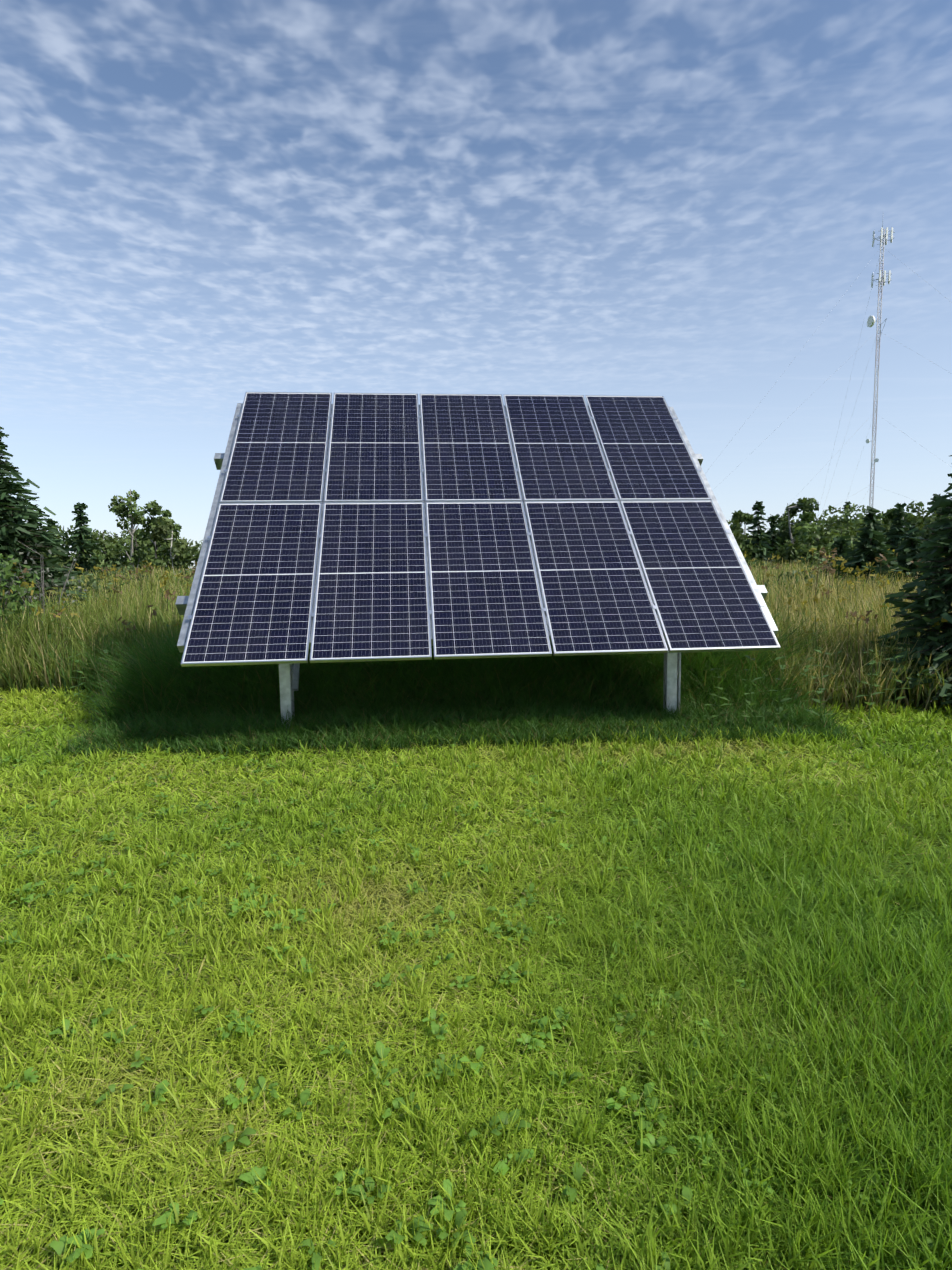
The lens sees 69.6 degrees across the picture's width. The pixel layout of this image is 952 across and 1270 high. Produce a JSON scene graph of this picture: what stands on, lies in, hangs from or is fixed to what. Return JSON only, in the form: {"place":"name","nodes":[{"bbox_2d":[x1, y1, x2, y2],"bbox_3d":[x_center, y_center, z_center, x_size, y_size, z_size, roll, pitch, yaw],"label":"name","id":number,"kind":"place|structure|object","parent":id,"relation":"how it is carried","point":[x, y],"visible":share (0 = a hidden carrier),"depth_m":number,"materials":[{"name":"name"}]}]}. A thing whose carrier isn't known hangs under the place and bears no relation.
{"place":"outdoors","nodes":[
{"label":"outdoors","id":0,"kind":"place"},
{"bbox_2d":[0,680,951,1269],"bbox_3d":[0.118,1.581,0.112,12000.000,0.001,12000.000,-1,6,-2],"label":"ground","id":1,"kind":"structure","parent":0,"point":[400,1068],"depth_m":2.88,"materials":[{"name":"green plant"}]},
{"bbox_2d":[0,553,43,637],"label":"green shrub","id":2,"kind":"object","parent":1,"relation":"on","point":[6,573],"depth_m":10.62,"materials":[{"name":"green plant"}]},
{"bbox_2d":[0,541,86,624],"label":"bare shrub","id":3,"kind":"object","parent":1,"relation":"on","point":[45,583],"depth_m":11.63,"materials":[{"name":"plant"}]},
{"bbox_2d":[0,427,94,618],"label":"spruce","id":4,"kind":"object","parent":1,"relation":"on","point":[13,521],"depth_m":12.91,"materials":[{"name":"green plant"}]},
{"bbox_2d":[46,518,61,539],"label":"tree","id":5,"kind":"object","parent":1,"relation":"on","point":[52,522],"visible":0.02,"depth_m":49.10,"materials":[{"name":"green plant"}]},
{"bbox_2d":[40,534,76,567],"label":"tree","id":6,"kind":"object","parent":1,"relation":"on","point":[65,558],"visible":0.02,"depth_m":35.28,"materials":[{"name":"green plant"}]},
{"bbox_2d":[31,524,109,571],"bbox_3d":[-21.190,-3.763,35.662,4.246,4.131,3.488,-1,6,-2],"label":"bush","id":7,"kind":"object","parent":1,"relation":"on","point":[100,557],"depth_m":35.57,"materials":[{"name":"green plant"}]},
{"bbox_2d":[64,502,101,578],"bbox_3d":[-20.166,-4.172,35.139,2.622,5.270,2.560,1,6,18],"label":"conifer","id":8,"kind":"object","parent":1,"relation":"on","point":[87,545],"depth_m":34.87,"materials":[{"name":"green plant"}]},
{"bbox_2d":[49,571,119,600],"bbox_3d":[-9.380,-0.729,16.412,1.577,1.620,1.605,-1,6,-2],"label":"meadow shrub","id":9,"kind":"object","parent":1,"relation":"on","point":[92,581],"depth_m":16.31,"materials":[{"name":"green plant"}]},
{"bbox_2d":[65,529,127,564],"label":"tree","id":10,"kind":"object","parent":1,"relation":"on","point":[108,539],"depth_m":51.63,"materials":[{"name":"green plant"}]},
{"bbox_2d":[90,542,130,572],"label":"bush","id":11,"kind":"object","parent":1,"relation":"on","point":[109,554],"depth_m":40.28,"materials":[{"name":"green plant"}]},
{"bbox_2d":[90,561,147,586],"bbox_3d":[-14.230,-1.964,27.363,2.174,2.023,2.080,-1,6,-2],"label":"meadow shrub","id":12,"kind":"object","parent":1,"relation":"on","point":[119,568],"depth_m":27.10,"materials":[{"name":"green plant"}]},
{"bbox_2d":[104,528,145,559],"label":"tree","id":13,"kind":"object","parent":1,"relation":"on","point":[125,532],"visible":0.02,"depth_m":57.03,"materials":[{"name":"green plant"}]},
{"bbox_2d":[108,489,146,570],"bbox_3d":[-16.483,-4.232,32.718,1.695,5.529,1.714,-1,6,-2],"label":"tree","id":14,"kind":"object","parent":1,"relation":"on","point":[120,509],"depth_m":32.45,"materials":[{"name":"green plant"}]},
{"bbox_2d":[117,533,165,570],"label":"bush","id":15,"kind":"object","parent":1,"relation":"on","point":[142,544],"depth_m":42.06,"materials":[{"name":"green plant"}]},
{"bbox_2d":[133,500,172,571],"bbox_3d":[-18.315,-4.854,39.051,2.223,5.550,2.170,-1,6,-2],"label":"tree","id":16,"kind":"object","parent":1,"relation":"on","point":[155,511],"depth_m":38.70,"materials":[{"name":"green plant"}]},
{"bbox_2d":[125,531,183,567],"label":"tree","id":17,"kind":"object","parent":1,"relation":"on","point":[139,543],"depth_m":53.28,"materials":[{"name":"green plant"}]},
{"bbox_2d":[149,517,189,573],"bbox_3d":[-14.469,-3.560,32.491,1.781,4.167,1.199,-4,7,-28],"label":"tree","id":18,"kind":"object","parent":1,"relation":"on","point":[158,532],"depth_m":32.24,"materials":[{"name":"green plant"}]},
{"bbox_2d":[157,509,181,558],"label":"tree","id":19,"kind":"object","parent":1,"relation":"on","point":[168,513],"visible":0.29,"depth_m":51.46,"materials":[{"name":"green plant"}]},
{"bbox_2d":[141,532,201,572],"bbox_3d":[-17.537,-4.092,40.388,3.593,3.924,3.592,-1,6,-2],"label":"bush","id":20,"kind":"object","parent":1,"relation":"on","point":[181,562],"depth_m":39.31,"materials":[{"name":"green plant"}]},
{"bbox_2d":[173,565,196,585],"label":"meadow shrub","id":21,"kind":"object","parent":1,"relation":"on","point":[187,575],"depth_m":24.40,"materials":[{"name":"green plant"}]},
{"bbox_2d":[181,546,200,566],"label":"bush","id":22,"kind":"object","parent":1,"relation":"on","point":[190,557],"visible":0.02,"depth_m":37.16,"materials":[{"name":"green plant"}]},
{"bbox_2d":[36,600,863,759],"bbox_3d":[-0.136,0.129,8.304,8.753,1.249,5.591,-1,6,-2],"label":"tall grass patch","id":23,"kind":"object","parent":1,"relation":"on","point":[167,696],"visible":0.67,"depth_m":6.74,"materials":[{"name":"green plant"}]},
{"bbox_2d":[0,547,951,728],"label":"meadow plants","id":24,"kind":"object","parent":1,"relation":"on","point":[862,621],"visible":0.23,"depth_m":9.23,"materials":[{"name":"green plant"}]},
{"bbox_2d":[175,403,777,651],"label":"mounting rails","id":25,"kind":"object","parent":1,"relation":"on","point":[185,605],"visible":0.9,"depth_m":6.71,"materials":[{"name":"silver metal"}]},
{"bbox_2d":[181,392,779,666],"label":"solar panels","id":26,"kind":"object","parent":25,"relation":"on","point":[254,601],"visible":1,"depth_m":6.68,"materials":[{"name":"blue glass"}]},
{"bbox_2d":[279,638,680,730],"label":"support posts","id":27,"kind":"object","parent":1,"relation":"on","point":[289,681],"visible":0.15,"depth_m":6.67,"materials":[{"name":"grey metal"}]},
{"bbox_2d":[726,518,742,546],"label":"tree","id":28,"kind":"object","parent":1,"relation":"on","point":[736,527],"visible":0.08,"depth_m":38.04,"materials":[{"name":"green plant"}]},
{"bbox_2d":[732,510,753,534],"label":"tree","id":29,"kind":"object","parent":1,"relation":"on","point":[742,517],"depth_m":48.62,"materials":[{"name":"green plant"}]},
{"bbox_2d":[734,533,762,565],"bbox_3d":[13.803,-3.825,36.151,2.713,3.110,2.745,-1,6,-2],"label":"bush","id":30,"kind":"object","parent":1,"relation":"on","point":[745,547],"depth_m":35.38,"materials":[{"name":"green plant"}]},
{"bbox_2d":[734,532,768,553],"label":"tree","id":31,"kind":"object","parent":1,"relation":"on","point":[739,534],"depth_m":41.51,"materials":[{"name":"green plant"}]},
{"bbox_2d":[744,501,775,565],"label":"conifer","id":32,"kind":"object","parent":1,"relation":"on","point":[757,506],"depth_m":35.45,"materials":[{"name":"green plant"}]},
{"bbox_2d":[746,560,776,571],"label":"meadow shrub","id":33,"kind":"object","parent":1,"relation":"on","point":[753,562],"visible":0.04,"depth_m":27.45,"materials":[{"name":"green plant"}]},
{"bbox_2d":[765,514,783,563],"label":"conifer","id":34,"kind":"object","parent":1,"relation":"on","point":[773,521],"depth_m":37.84,"materials":[{"name":"green plant"}]},
{"bbox_2d":[761,526,800,554],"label":"tree","id":35,"kind":"object","parent":1,"relation":"on","point":[786,540],"depth_m":41.15,"materials":[{"name":"green plant"}]},
{"bbox_2d":[774,510,797,550],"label":"tree","id":36,"kind":"object","parent":1,"relation":"on","point":[783,520],"depth_m":46.49,"materials":[{"name":"green plant"}]},
{"bbox_2d":[763,570,818,588],"bbox_3d":[8.028,-0.959,17.234,1.592,1.395,1.641,-1,6,-2],"label":"meadow shrub","id":37,"kind":"object","parent":1,"relation":"on","point":[788,574],"depth_m":16.97,"materials":[{"name":"green plant"}]},
{"bbox_2d":[777,497,819,555],"bbox_3d":[17.140,-4.860,36.475,1.691,5.010,2.347,-1,6,-2],"label":"tree","id":38,"kind":"object","parent":1,"relation":"on","point":[809,516],"depth_m":36.18,"materials":[{"name":"green plant"}]},
{"bbox_2d":[774,521,833,565],"bbox_3d":[16.632,-3.907,34.355,3.189,3.564,3.197,-1,6,-2],"label":"bush","id":39,"kind":"object","parent":1,"relation":"on","point":[787,553],"depth_m":33.74,"materials":[{"name":"green plant"}]},
{"bbox_2d":[804,558,830,579],"bbox_3d":[12.266,-1.868,24.000,1.866,1.710,1.781,-1,6,-2],"label":"meadow shrub","id":40,"kind":"object","parent":1,"relation":"on","point":[820,562],"depth_m":24.06,"materials":[{"name":"green plant"}]},
{"bbox_2d":[783,521,856,543],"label":"tree","id":41,"kind":"object","parent":1,"relation":"on","point":[796,525],"depth_m":40.74,"materials":[{"name":"green plant"}]},
{"bbox_2d":[793,505,850,539],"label":"tree","id":42,"kind":"object","parent":1,"relation":"on","point":[830,512],"depth_m":44.17,"materials":[{"name":"green plant"}]},
{"bbox_2d":[800,516,859,565],"bbox_3d":[18.294,-4.112,34.686,3.923,3.849,3.644,-1,6,-2],"label":"tree","id":43,"kind":"object","parent":1,"relation":"on","point":[838,524],"depth_m":34.14,"materials":[{"name":"green plant"}]},
{"bbox_2d":[818,535,851,583],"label":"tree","id":44,"kind":"object","parent":1,"relation":"on","point":[841,544],"visible":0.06,"depth_m":20.99,"materials":[{"name":"green plant"}]},
{"bbox_2d":[840,501,851,520],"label":"tree","id":45,"kind":"object","parent":1,"relation":"on","point":[848,503],"visible":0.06,"depth_m":53.10,"materials":[{"name":"green plant"}]},
{"bbox_2d":[832,520,879,554],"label":"tree","id":46,"kind":"object","parent":1,"relation":"on","point":[856,525],"visible":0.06,"depth_m":35.29,"materials":[{"name":"green plant"}]},
{"bbox_2d":[825,504,889,531],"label":"tree","id":47,"kind":"object","parent":1,"relation":"on","point":[852,509],"depth_m":49.65,"materials":[{"name":"green plant"}]},
{"bbox_2d":[837,513,894,532],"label":"tree","id":48,"kind":"object","parent":1,"relation":"on","point":[859,516],"depth_m":39.22,"materials":[{"name":"green plant"}]},
{"bbox_2d":[834,506,909,592],"bbox_3d":[9.926,-1.661,17.226,2.138,3.168,2.143,2,6,23],"label":"spruce","id":49,"kind":"object","parent":1,"relation":"on","point":[864,553],"depth_m":17.11,"materials":[{"name":"green plant"}]},
{"bbox_2d":[873,525,893,549],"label":"tree","id":50,"kind":"object","parent":1,"relation":"on","point":[888,528],"visible":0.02,"depth_m":35.93,"materials":[{"name":"green plant"}]},
{"bbox_2d":[877,513,892,526],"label":"poplar","id":51,"kind":"object","parent":1,"relation":"on","point":[885,521],"visible":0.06,"depth_m":49.10,"materials":[{"name":"green plant"}]},
{"bbox_2d":[883,503,909,560],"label":"tree","id":52,"kind":"object","parent":1,"relation":"on","point":[893,536],"depth_m":34.33,"materials":[{"name":"green plant"}]},
{"bbox_2d":[883,508,926,543],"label":"tree","id":53,"kind":"object","parent":1,"relation":"on","point":[888,514],"depth_m":35.96,"materials":[{"name":"green plant"}]},
{"bbox_2d":[862,455,951,718],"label":"spruce","id":54,"kind":"object","parent":1,"relation":"on","point":[932,600],"depth_m":7.30,"materials":[{"name":"green plant"}]},
{"bbox_2d":[891,520,930,585],"bbox_3d":[11.333,-1.549,17.742,2.122,2.854,2.335,-1,6,-4],"label":"spruce","id":55,"kind":"object","parent":1,"relation":"on","point":[907,554],"depth_m":17.53,"materials":[{"name":"green plant"}]},
{"bbox_2d":[906,501,930,522],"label":"tree","id":56,"kind":"object","parent":1,"relation":"on","point":[911,506],"depth_m":48.96,"materials":[{"name":"green plant"}]},
{"bbox_2d":[898,510,949,552],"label":"tree","id":57,"kind":"object","parent":1,"relation":"on","point":[931,520],"depth_m":31.04,"materials":[{"name":"green plant"}]},
{"bbox_2d":[921,494,946,537],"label":"tree","id":58,"kind":"object","parent":1,"relation":"on","point":[934,499],"depth_m":34.91,"materials":[{"name":"green plant"}]},
{"bbox_2d":[0,0,951,569],"label":"sky","id":59,"kind":"structure","parent":0,"point":[205,204],"materials":[{"name":"blue"}]},
{"bbox_2d":[708,223,951,515],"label":"cell tower","id":60,"kind":"structure","parent":0,"point":[871,321],"depth_m":154.44,"materials":[{"name":"white metal"}]}
]}

